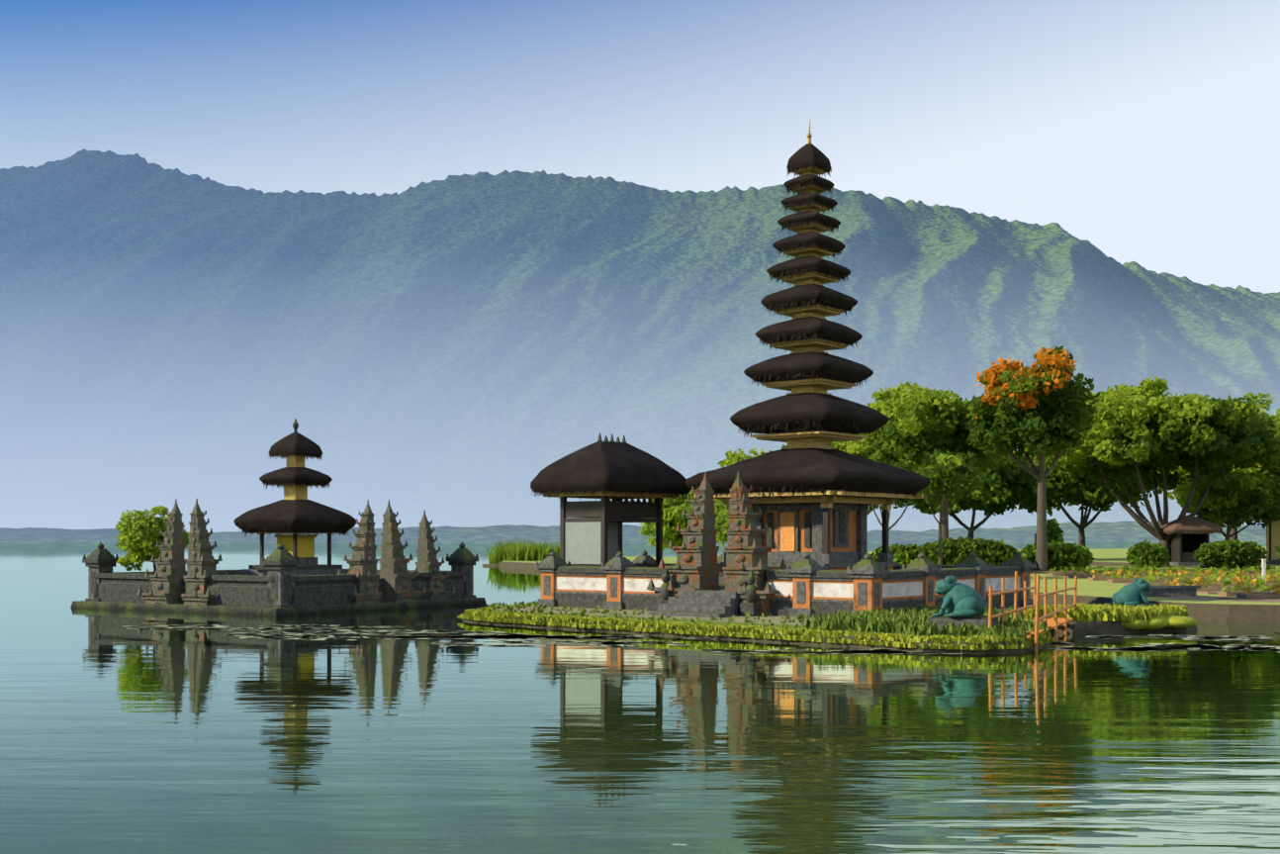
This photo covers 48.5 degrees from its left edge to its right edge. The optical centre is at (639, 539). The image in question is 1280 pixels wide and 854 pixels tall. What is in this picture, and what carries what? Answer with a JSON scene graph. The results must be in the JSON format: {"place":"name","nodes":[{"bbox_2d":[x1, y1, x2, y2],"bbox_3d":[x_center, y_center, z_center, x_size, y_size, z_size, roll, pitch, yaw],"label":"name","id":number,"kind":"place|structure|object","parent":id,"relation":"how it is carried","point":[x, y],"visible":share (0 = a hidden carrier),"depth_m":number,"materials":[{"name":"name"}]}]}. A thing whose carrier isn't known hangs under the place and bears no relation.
{"place":"outdoors","nodes":[
{"label":"outdoors","id":0,"kind":"place"},
{"bbox_2d":[70,597,486,616],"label":"island ground","id":1,"kind":"structure","parent":0,"point":[268,611],"depth_m":40.73,"materials":[{"name":"stone"}]},
{"bbox_2d":[82,541,478,608],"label":"island wall","id":2,"kind":"structure","parent":1,"relation":"on","point":[281,585],"depth_m":40.41,"materials":[{"name":"stone"}]},
{"bbox_2d":[114,505,188,573],"bbox_3d":[-14.831,0.201,43.263,2.212,2.497,2.320,0,0,2],"label":"tree","id":3,"kind":"object","parent":2,"relation":"on","point":[139,536],"visible":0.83,"depth_m":42.67,"materials":[{"name":"green plant"}]},
{"bbox_2d":[233,418,356,575],"bbox_3d":[-10.699,-1.327,44.204,2.764,4.930,2.747,0,0,33],"label":"pagoda","id":4,"kind":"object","parent":2,"relation":"on","point":[295,511],"visible":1,"depth_m":43.74,"materials":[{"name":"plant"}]},
{"bbox_2d":[136,498,456,605],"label":"split gates","id":5,"kind":"object","parent":2,"relation":"on","point":[171,562],"visible":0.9,"depth_m":41.23,"materials":[{"name":"stone"}]},
{"bbox_2d":[482,563,499,565],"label":"reedbed ground","id":6,"kind":"structure","parent":0,"point":[491,564],"depth_m":111.50,"materials":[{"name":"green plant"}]},
{"bbox_2d":[486,538,559,563],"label":"reeds","id":7,"kind":"object","parent":6,"relation":"on","point":[515,551],"visible":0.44,"depth_m":112.40,"materials":[{"name":"green plant"}]},
{"bbox_2d":[0,521,1266,543],"bbox_3d":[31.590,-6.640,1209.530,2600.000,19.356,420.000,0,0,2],"label":"distant hills","id":8,"kind":"structure","parent":0,"point":[1119,532],"depth_m":1060.38,"materials":[{"name":"green plant"}]},
{"bbox_2d":[0,148,1279,532],"bbox_3d":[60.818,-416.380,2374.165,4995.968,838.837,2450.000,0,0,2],"label":"mountain terrain","id":9,"kind":"structure","parent":0,"point":[475,350],"depth_m":2155.44,"materials":[{"name":"green plant"}]},
{"bbox_2d":[0,543,1279,853],"bbox_3d":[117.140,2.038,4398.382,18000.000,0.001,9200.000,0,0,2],"label":"lake water","id":10,"kind":"structure","parent":0,"point":[117,735],"depth_m":14.61,"materials":[{"name":"teal liquid"}]},
{"bbox_2d":[126,624,1279,653],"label":"floating weed","id":11,"kind":"object","parent":10,"relation":"on","point":[304,634],"depth_m":29.32,"materials":[{"name":"green plant"}]},
{"bbox_2d":[0,0,1279,293],"label":"sky","id":12,"kind":"structure","parent":0,"point":[1147,131],"materials":[{"name":"blue"}]},
{"bbox_2d":[457,600,1055,652],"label":"island grass ground","id":13,"kind":"structure","parent":0,"point":[909,629],"depth_m":28.90,"materials":[{"name":"green plant"}]},
{"bbox_2d":[530,433,691,566],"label":"pavilion","id":14,"kind":"structure","parent":13,"relation":"on","point":[605,471],"depth_m":37.70,"materials":[{"name":"stone"}]},
{"bbox_2d":[534,548,1036,617],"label":"island wall","id":15,"kind":"structure","parent":13,"relation":"on","point":[808,586],"depth_m":34.58,"materials":[{"name":"stone"}]},
{"bbox_2d":[646,469,786,618],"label":"split gate","id":16,"kind":"structure","parent":15,"relation":"on","point":[691,576],"depth_m":33.47,"materials":[{"name":"stone"}]},
{"bbox_2d":[685,121,930,583],"bbox_3d":[4.455,-4.972,37.481,4.856,12.220,4.847,0,0,40],"label":"pagoda","id":17,"kind":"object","parent":15,"relation":"on","point":[814,492],"visible":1,"depth_m":36.77,"materials":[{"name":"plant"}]},
{"bbox_2d":[927,575,998,631],"bbox_3d":[6.308,1.227,27.776,1.200,1.062,1.048,0,0,25],"label":"frog statue","id":18,"kind":"object","parent":13,"relation":"on","point":[965,603],"visible":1,"depth_m":27.53,"materials":[{"name":"stone"}]},
{"bbox_2d":[987,570,1077,649],"bbox_3d":[8.137,1.589,29.181,0.958,1.901,6.013,0,0,24],"label":"bamboo footbridge","id":19,"kind":"object","parent":13,"relation":"on","point":[1055,621],"visible":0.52,"depth_m":29.00,"materials":[{"name":"brown wood"}]},
{"bbox_2d":[498,547,1279,622],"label":"shore lawn","id":20,"kind":"structure","parent":0,"point":[1096,592],"depth_m":42.07,"materials":[{"name":"green plant"}]},
{"bbox_2d":[639,489,723,549],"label":"tree","id":21,"kind":"object","parent":20,"relation":"on","point":[673,514],"visible":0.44,"depth_m":84.57,"materials":[{"name":"green plant"}]},
{"bbox_2d":[713,498,729,547],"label":"tree","id":22,"kind":"object","parent":20,"relation":"on","point":[721,520],"visible":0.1,"depth_m":79.17,"materials":[{"name":"green plant"}]},
{"bbox_2d":[717,444,787,467],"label":"tree","id":23,"kind":"object","parent":20,"relation":"on","point":[732,458],"visible":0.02,"depth_m":96.39,"materials":[{"name":"green plant"}]},
{"bbox_2d":[830,433,914,514],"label":"tree","id":24,"kind":"object","parent":20,"relation":"on","point":[841,445],"visible":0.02,"depth_m":79.98,"materials":[{"name":"green plant"}]},
{"bbox_2d":[867,460,932,530],"bbox_3d":[10.487,-0.685,59.781,3.167,5.213,3.437,0,0,-25],"label":"thin tree","id":25,"kind":"object","parent":20,"relation":"on","point":[898,502],"visible":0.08,"depth_m":59.45,"materials":[{"name":"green plant"}]},
{"bbox_2d":[870,543,938,564],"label":"hedge","id":26,"kind":"object","parent":20,"relation":"on","point":[905,554],"visible":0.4,"depth_m":65.12,"materials":[{"name":"green plant"}]},
{"bbox_2d":[845,379,999,542],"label":"tree","id":27,"kind":"object","parent":20,"relation":"on","point":[918,424],"visible":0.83,"depth_m":72.99,"materials":[{"name":"green plant"}]},
{"bbox_2d":[916,449,983,564],"bbox_3d":[13.236,-1.030,61.706,3.435,5.901,2.753,0,0,-45],"label":"thin tree","id":28,"kind":"object","parent":20,"relation":"on","point":[947,467],"visible":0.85,"depth_m":61.38,"materials":[{"name":"green plant"}]},
{"bbox_2d":[922,535,1017,565],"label":"hedge","id":29,"kind":"object","parent":20,"relation":"on","point":[960,549],"visible":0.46,"depth_m":68.87,"materials":[{"name":"green plant"}]},
{"bbox_2d":[908,455,1048,539],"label":"tree","id":30,"kind":"object","parent":20,"relation":"on","point":[1009,484],"visible":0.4,"depth_m":114.27,"materials":[{"name":"green plant"}]},
{"bbox_2d":[965,345,1099,570],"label":"flowering tree","id":31,"kind":"object","parent":20,"relation":"on","point":[1042,411],"visible":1,"depth_m":67.91,"materials":[{"name":"green plant"}]},
{"bbox_2d":[1033,518,1064,544],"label":"tree","id":32,"kind":"object","parent":20,"relation":"on","point":[1054,531],"visible":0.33,"depth_m":82.82,"materials":[{"name":"green plant"}]},
{"bbox_2d":[1019,540,1095,570],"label":"hedge","id":33,"kind":"object","parent":20,"relation":"on","point":[1063,554],"visible":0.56,"depth_m":69.73,"materials":[{"name":"green plant"}]},
{"bbox_2d":[1013,451,1163,547],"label":"tree","id":34,"kind":"object","parent":20,"relation":"on","point":[1074,488],"visible":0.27,"depth_m":121.46,"materials":[{"name":"green plant"}]},
{"bbox_2d":[1125,539,1170,567],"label":"hedge","id":35,"kind":"object","parent":20,"relation":"on","point":[1142,553],"visible":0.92,"depth_m":83.09,"materials":[{"name":"green plant"}]},
{"bbox_2d":[1030,563,1279,598],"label":"shore flowers","id":36,"kind":"object","parent":20,"relation":"on","point":[1223,581],"visible":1,"depth_m":53.92,"materials":[{"name":"green plant"}]},
{"bbox_2d":[1032,375,1279,566],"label":"raintree","id":37,"kind":"object","parent":20,"relation":"on","point":[1140,431],"visible":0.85,"depth_m":87.42,"materials":[{"name":"green plant"}]},
{"bbox_2d":[1160,515,1222,565],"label":"thatched hut","id":38,"kind":"object","parent":20,"relation":"on","point":[1190,534],"visible":0.81,"depth_m":89.17,"materials":[{"name":"brown stone"}]},
{"bbox_2d":[1144,558,1266,596],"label":"shore posts and bench","id":39,"kind":"object","parent":20,"relation":"on","point":[1173,591],"visible":0.73,"depth_m":40.75,"materials":[{"name":"grey stone"}]},
{"bbox_2d":[1151,408,1279,542],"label":"tree","id":40,"kind":"object","parent":20,"relation":"on","point":[1260,472],"visible":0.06,"depth_m":99.74,"materials":[{"name":"green plant"}]},
{"bbox_2d":[1175,469,1279,540],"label":"tree","id":41,"kind":"object","parent":20,"relation":"on","point":[1237,497],"visible":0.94,"depth_m":93.30,"materials":[{"name":"green plant"}]},
{"bbox_2d":[1191,538,1268,568],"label":"hedge","id":42,"kind":"object","parent":20,"relation":"on","point":[1228,553],"visible":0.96,"depth_m":83.40,"materials":[{"name":"green plant"}]},
{"bbox_2d":[1243,391,1279,423],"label":"tree","id":43,"kind":"object","parent":20,"relation":"on","point":[1258,400],"depth_m":111.37,"materials":[{"name":"green plant"}]},
{"bbox_2d":[1260,509,1279,563],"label":"yellow house","id":44,"kind":"structure","parent":20,"relation":"on","point":[1272,535],"depth_m":95.75,"materials":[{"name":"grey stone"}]},
{"bbox_2d":[1275,545,1279,560],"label":"hedge","id":45,"kind":"object","parent":20,"relation":"on","point":[1278,549],"visible":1,"depth_m":84.59,"materials":[{"name":"green plant"}]},
{"bbox_2d":[1026,602,1197,634],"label":"islet grass","id":46,"kind":"structure","parent":0,"point":[1087,618],"depth_m":31.24,"materials":[{"name":"green plant"}]},
{"bbox_2d":[1111,577,1153,606],"bbox_3d":[11.381,1.326,33.006,1.059,0.885,0.870,0,0,2],"label":"frog statue","id":47,"kind":"object","parent":46,"relation":"on","point":[1133,594],"visible":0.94,"depth_m":32.80,"materials":[{"name":"stone"}]},
{"bbox_2d":[1158,594,1279,602],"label":"path","id":48,"kind":"structure","parent":0,"point":[1231,598],"depth_m":38.91,"materials":[{"name":"grey concrete"}]}
]}

